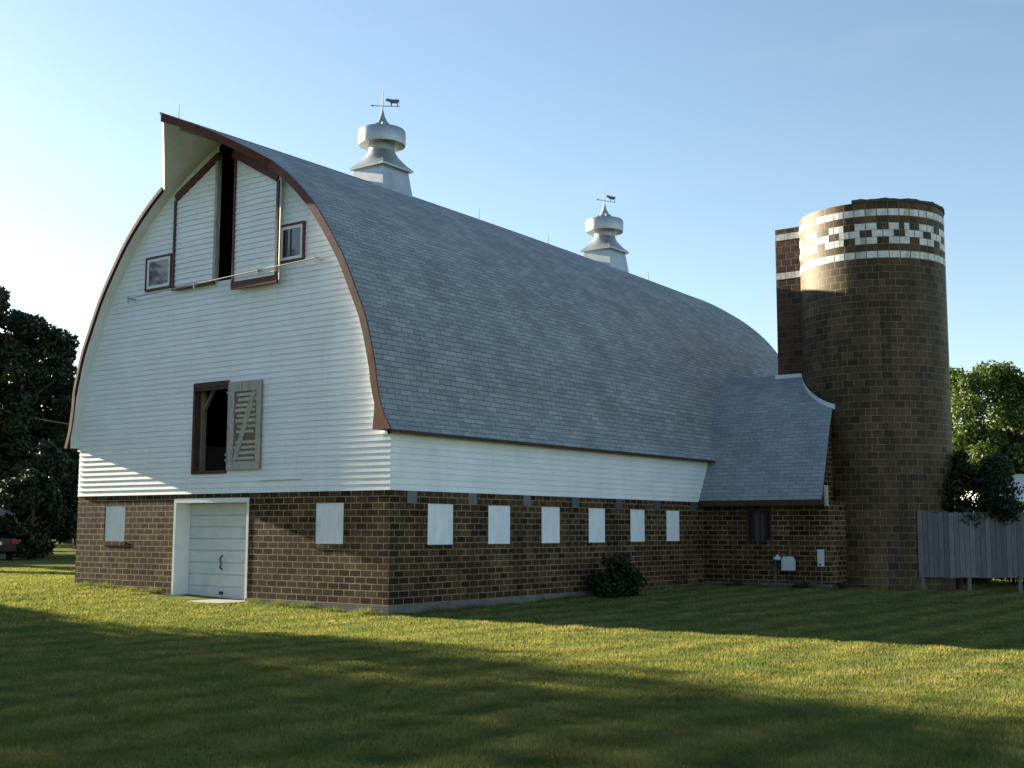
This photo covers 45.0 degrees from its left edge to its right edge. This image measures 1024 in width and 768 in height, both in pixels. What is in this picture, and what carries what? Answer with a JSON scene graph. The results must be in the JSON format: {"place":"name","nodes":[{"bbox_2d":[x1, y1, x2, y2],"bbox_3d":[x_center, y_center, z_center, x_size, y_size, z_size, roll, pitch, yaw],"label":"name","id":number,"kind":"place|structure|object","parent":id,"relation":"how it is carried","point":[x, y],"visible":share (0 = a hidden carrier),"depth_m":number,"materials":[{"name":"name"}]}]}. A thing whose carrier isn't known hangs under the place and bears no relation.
{"place":"outdoors","nodes":[
{"label":"outdoors","id":0,"kind":"place"},
{"bbox_2d":[192,598,246,604],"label":"concrete path","id":1,"kind":"structure","parent":0,"point":[224,601],"depth_m":26.66,"materials":[{"name":"beige concrete"}]},
{"bbox_2d":[0,538,1023,767],"bbox_3d":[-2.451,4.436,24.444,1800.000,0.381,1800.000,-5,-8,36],"label":"ground","id":2,"kind":"structure","parent":0,"point":[64,555],"depth_m":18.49,"materials":[{"name":"green plant"}]},
{"bbox_2d":[0,531,16,559],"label":"parked car","id":3,"kind":"object","parent":2,"relation":"on","point":[8,543],"visible":0.95,"depth_m":51.62,"materials":[{"name":"paint"}]},
{"bbox_2d":[0,489,22,558],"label":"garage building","id":4,"kind":"structure","parent":2,"relation":"on","point":[2,513],"depth_m":54.93,"materials":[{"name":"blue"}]},
{"bbox_2d":[0,467,67,559],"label":"evergreen shrub","id":5,"kind":"object","parent":2,"relation":"on","point":[27,494],"visible":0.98,"depth_m":52.40,"materials":[{"name":"green plant"}]},
{"bbox_2d":[0,439,78,556],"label":"evergreen shrub","id":6,"kind":"object","parent":2,"relation":"on","point":[49,459],"visible":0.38,"depth_m":57.14,"materials":[{"name":"green plant"}]},
{"bbox_2d":[0,285,79,483],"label":"shade tree","id":7,"kind":"object","parent":2,"relation":"on","point":[22,346],"visible":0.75,"depth_m":65.83,"materials":[{"name":"green plant"}]},
{"bbox_2d":[0,347,79,507],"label":"shade tree","id":8,"kind":"object","parent":2,"relation":"on","point":[59,361],"visible":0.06,"depth_m":73.92,"materials":[{"name":"green plant"}]},
{"bbox_2d":[51,378,79,548],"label":"shade tree","id":9,"kind":"object","parent":2,"relation":"on","point":[74,542],"depth_m":78.33,"materials":[{"name":"green plant"}]},
{"bbox_2d":[63,454,79,543],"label":"shade tree","id":10,"kind":"object","parent":2,"relation":"on","point":[71,542],"depth_m":104.37,"materials":[{"name":"green plant"}]},
{"bbox_2d":[64,92,777,615],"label":"barn","id":11,"kind":"structure","parent":2,"relation":"on","point":[372,384],"depth_m":28.63,"materials":[{"name":"wood"}]},
{"bbox_2d":[0,410,67,423],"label":"power cable","id":12,"kind":"object","parent":11,"relation":"attached to","point":[35,418],"visible":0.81,"depth_m":37.88,"materials":[{"name":"black rubber"}]},
{"bbox_2d":[102,505,124,544],"bbox_3d":[-9.613,3.422,29.934,0.910,0.946,0.080,-5,-8,36],"label":"boarded window","id":13,"kind":"structure","parent":11,"relation":"in","point":[115,515],"depth_m":29.94,"materials":[{"name":"white wood"}]},
{"bbox_2d":[144,253,171,291],"bbox_3d":[-8.503,-2.679,29.753,0.980,0.830,0.070,-5,-8,36],"label":"gable window","id":14,"kind":"structure","parent":11,"relation":"in","point":[158,269],"depth_m":29.75,"materials":[{"name":"white paint"}]},
{"bbox_2d":[171,152,220,290],"bbox_3d":[-7.424,-3.803,29.015,1.598,3.100,0.061,-5,-8,36],"label":"hay door","id":15,"kind":"structure","parent":11,"relation":"in","point":[193,222],"depth_m":29.04,"materials":[{"name":"white wood"}]},
{"bbox_2d":[189,503,246,598],"bbox_3d":[-6.564,3.860,28.084,2.520,2.465,0.126,-5,-8,36],"label":"garage door","id":16,"kind":"structure","parent":11,"relation":"in","point":[218,530],"depth_m":28.22,"materials":[{"name":"wood"}]},
{"bbox_2d":[224,379,262,469],"bbox_3d":[-5.954,0.913,27.377,1.110,1.960,0.070,-5,-8,36],"label":"loft door","id":17,"kind":"structure","parent":11,"relation":"in","point":[244,422],"depth_m":27.33,"materials":[{"name":"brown wood"}]},
{"bbox_2d":[230,150,280,289],"bbox_3d":[-5.772,-3.803,27.686,1.596,3.280,0.061,-5,-8,36],"label":"hay door","id":18,"kind":"structure","parent":11,"relation":"in","point":[257,188],"depth_m":27.67,"materials":[{"name":"white wood"}]},
{"bbox_2d":[280,221,305,263],"bbox_3d":[-4.824,-3.097,27.064,0.810,0.860,0.070,-5,-8,36],"label":"gable window","id":19,"kind":"structure","parent":11,"relation":"in","point":[293,235],"depth_m":27.02,"materials":[{"name":"white paint"}]},
{"bbox_2d":[312,502,344,547],"bbox_3d":[-3.783,2.935,25.652,0.930,0.936,0.080,-5,-8,36],"label":"boarded window","id":20,"kind":"structure","parent":11,"relation":"in","point":[329,516],"depth_m":25.65,"materials":[{"name":"white wood"}]},
{"bbox_2d":[426,503,455,548],"bbox_3d":[-1.509,2.986,25.938,0.082,0.936,0.970,-5,-8,36],"label":"boarded window","id":21,"kind":"structure","parent":11,"relation":"in","point":[440,516],"depth_m":25.94,"materials":[{"name":"white wood"}]},
{"bbox_2d":[487,505,512,547],"bbox_3d":[-0.291,3.181,27.575,0.082,0.936,0.950,-5,-8,36],"label":"boarded window","id":22,"kind":"structure","parent":11,"relation":"in","point":[498,515],"depth_m":27.57,"materials":[{"name":"white wood"}]},
{"bbox_2d":[540,507,562,546],"bbox_3d":[0.907,3.372,29.183,0.082,0.936,0.900,-5,-8,36],"label":"boarded window","id":23,"kind":"structure","parent":11,"relation":"in","point":[550,515],"depth_m":29.20,"materials":[{"name":"white wood"}]},
{"bbox_2d":[588,508,607,545],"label":"boarded window","id":24,"kind":"structure","parent":11,"relation":"in","point":[596,515],"depth_m":30.81,"materials":[{"name":"white wood"}]},
{"bbox_2d":[630,509,646,544],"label":"boarded window","id":25,"kind":"structure","parent":11,"relation":"in","point":[637,518],"depth_m":32.39,"materials":[{"name":"white wood"}]},
{"bbox_2d":[666,510,681,543],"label":"boarded window","id":26,"kind":"structure","parent":11,"relation":"in","point":[672,517],"depth_m":33.89,"materials":[{"name":"white wood"}]},
{"bbox_2d":[70,579,838,615],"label":"wall grass","id":27,"kind":"structure","parent":2,"relation":"on","point":[307,606],"depth_m":28.56,"materials":[{"name":"green plant"}]},
{"bbox_2d":[586,553,646,597],"bbox_3d":[2.542,4.725,30.189,1.608,1.222,1.281,3,-7,-22],"label":"bush","id":28,"kind":"object","parent":2,"relation":"on","point":[627,582],"visible":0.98,"depth_m":29.88,"materials":[{"name":"green plant"}]},
{"bbox_2d":[726,580,742,585],"bbox_3d":[6.213,5.546,34.258,0.553,0.273,0.326,-10,-12,57],"label":"weed clump","id":29,"kind":"object","parent":2,"relation":"on","point":[738,582],"visible":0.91,"depth_m":34.11,"materials":[{"name":"green plant"}]},
{"bbox_2d":[698,373,846,588],"bbox_3d":[8.664,2.975,37.054,4.370,6.600,7.085,-5,-8,36],"label":"feed room","id":30,"kind":"object","parent":2,"relation":"on","point":[766,495],"visible":0.69,"depth_m":34.49,"materials":[{"name":"brick"}]},
{"bbox_2d":[746,509,771,540],"bbox_3d":[6.871,3.913,34.279,0.760,0.880,0.070,-5,-8,36],"label":"window","id":31,"kind":"structure","parent":30,"relation":"in","point":[758,521],"depth_m":34.28,"materials":[{"name":"black glass"}]},
{"bbox_2d":[773,547,795,586],"bbox_3d":[7.389,5.053,33.511,0.610,1.242,0.327,-5,-8,36],"label":"gas meter","id":32,"kind":"object","parent":30,"relation":"attached to","point":[788,563],"visible":0.99,"depth_m":33.37,"materials":[{"name":"grey metal"}]},
{"bbox_2d":[817,549,824,585],"bbox_3d":[8.254,4.969,32.979,0.160,1.090,0.140,-5,-8,36],"label":"utility box","id":33,"kind":"object","parent":30,"relation":"attached to","point":[820,556],"visible":0.92,"depth_m":32.97,"materials":[{"name":"grey metal"}]},
{"bbox_2d":[791,580,808,588],"bbox_3d":[7.720,5.394,33.034,0.439,0.293,0.424,0,-7,0],"label":"weed clump","id":34,"kind":"object","parent":2,"relation":"on","point":[802,584],"visible":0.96,"depth_m":33.00,"materials":[{"name":"green plant"}]},
{"bbox_2d":[837,581,847,588],"bbox_3d":[8.731,5.400,33.232,0.659,0.342,0.464,-5,-8,36],"label":"weed clump","id":35,"kind":"object","parent":2,"relation":"on","point":[843,585],"visible":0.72,"depth_m":33.03,"materials":[{"name":"green plant"}]},
{"bbox_2d":[775,197,956,590],"bbox_3d":[10.316,0.583,36.132,4.846,11.147,4.147,-5,-8,36],"label":"silo","id":36,"kind":"object","parent":2,"relation":"on","point":[862,324],"visible":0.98,"depth_m":34.30,"materials":[{"name":"brick"}]},
{"bbox_2d":[917,511,1023,593],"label":"wooden fence","id":37,"kind":"object","parent":2,"relation":"on","point":[951,545],"visible":0.91,"depth_m":33.41,"materials":[{"name":"grey wood"}]},
{"bbox_2d":[963,577,987,583],"bbox_3d":[13.756,5.432,37.697,2.515,1.693,2.034,-5,-8,36],"label":"hedge shrub","id":38,"kind":"object","parent":2,"relation":"on","point":[973,579],"visible":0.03,"depth_m":36.75,"materials":[{"name":"green plant"}]},
{"bbox_2d":[940,450,1023,589],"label":"overhanging bush","id":39,"kind":"object","parent":2,"relation":"on","point":[990,479],"visible":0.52,"depth_m":33.90,"materials":[{"name":"green plant"}]},
{"bbox_2d":[949,360,1023,474],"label":"leafy tree","id":40,"kind":"object","parent":2,"relation":"on","point":[1004,383],"visible":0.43,"depth_m":59.55,"materials":[{"name":"green plant"}]},
{"bbox_2d":[960,474,1023,510],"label":"cream shed","id":41,"kind":"structure","parent":2,"relation":"on","point":[1018,478],"depth_m":55.68,"materials":[{"name":"paint"}]},
{"bbox_2d":[975,578,1023,583],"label":"hedge shrub","id":42,"kind":"object","parent":2,"relation":"on","point":[1007,580],"visible":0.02,"depth_m":37.59,"materials":[{"name":"green plant"}]},
{"bbox_2d":[984,394,1023,473],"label":"leafy tree","id":43,"kind":"object","parent":2,"relation":"on","point":[1014,430],"visible":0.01,"depth_m":61.33,"materials":[{"name":"green plant"}]},
{"bbox_2d":[0,0,1023,428],"label":"sky","id":44,"kind":"structure","parent":0,"point":[713,128],"materials":[{"name":"blue"}]}
]}

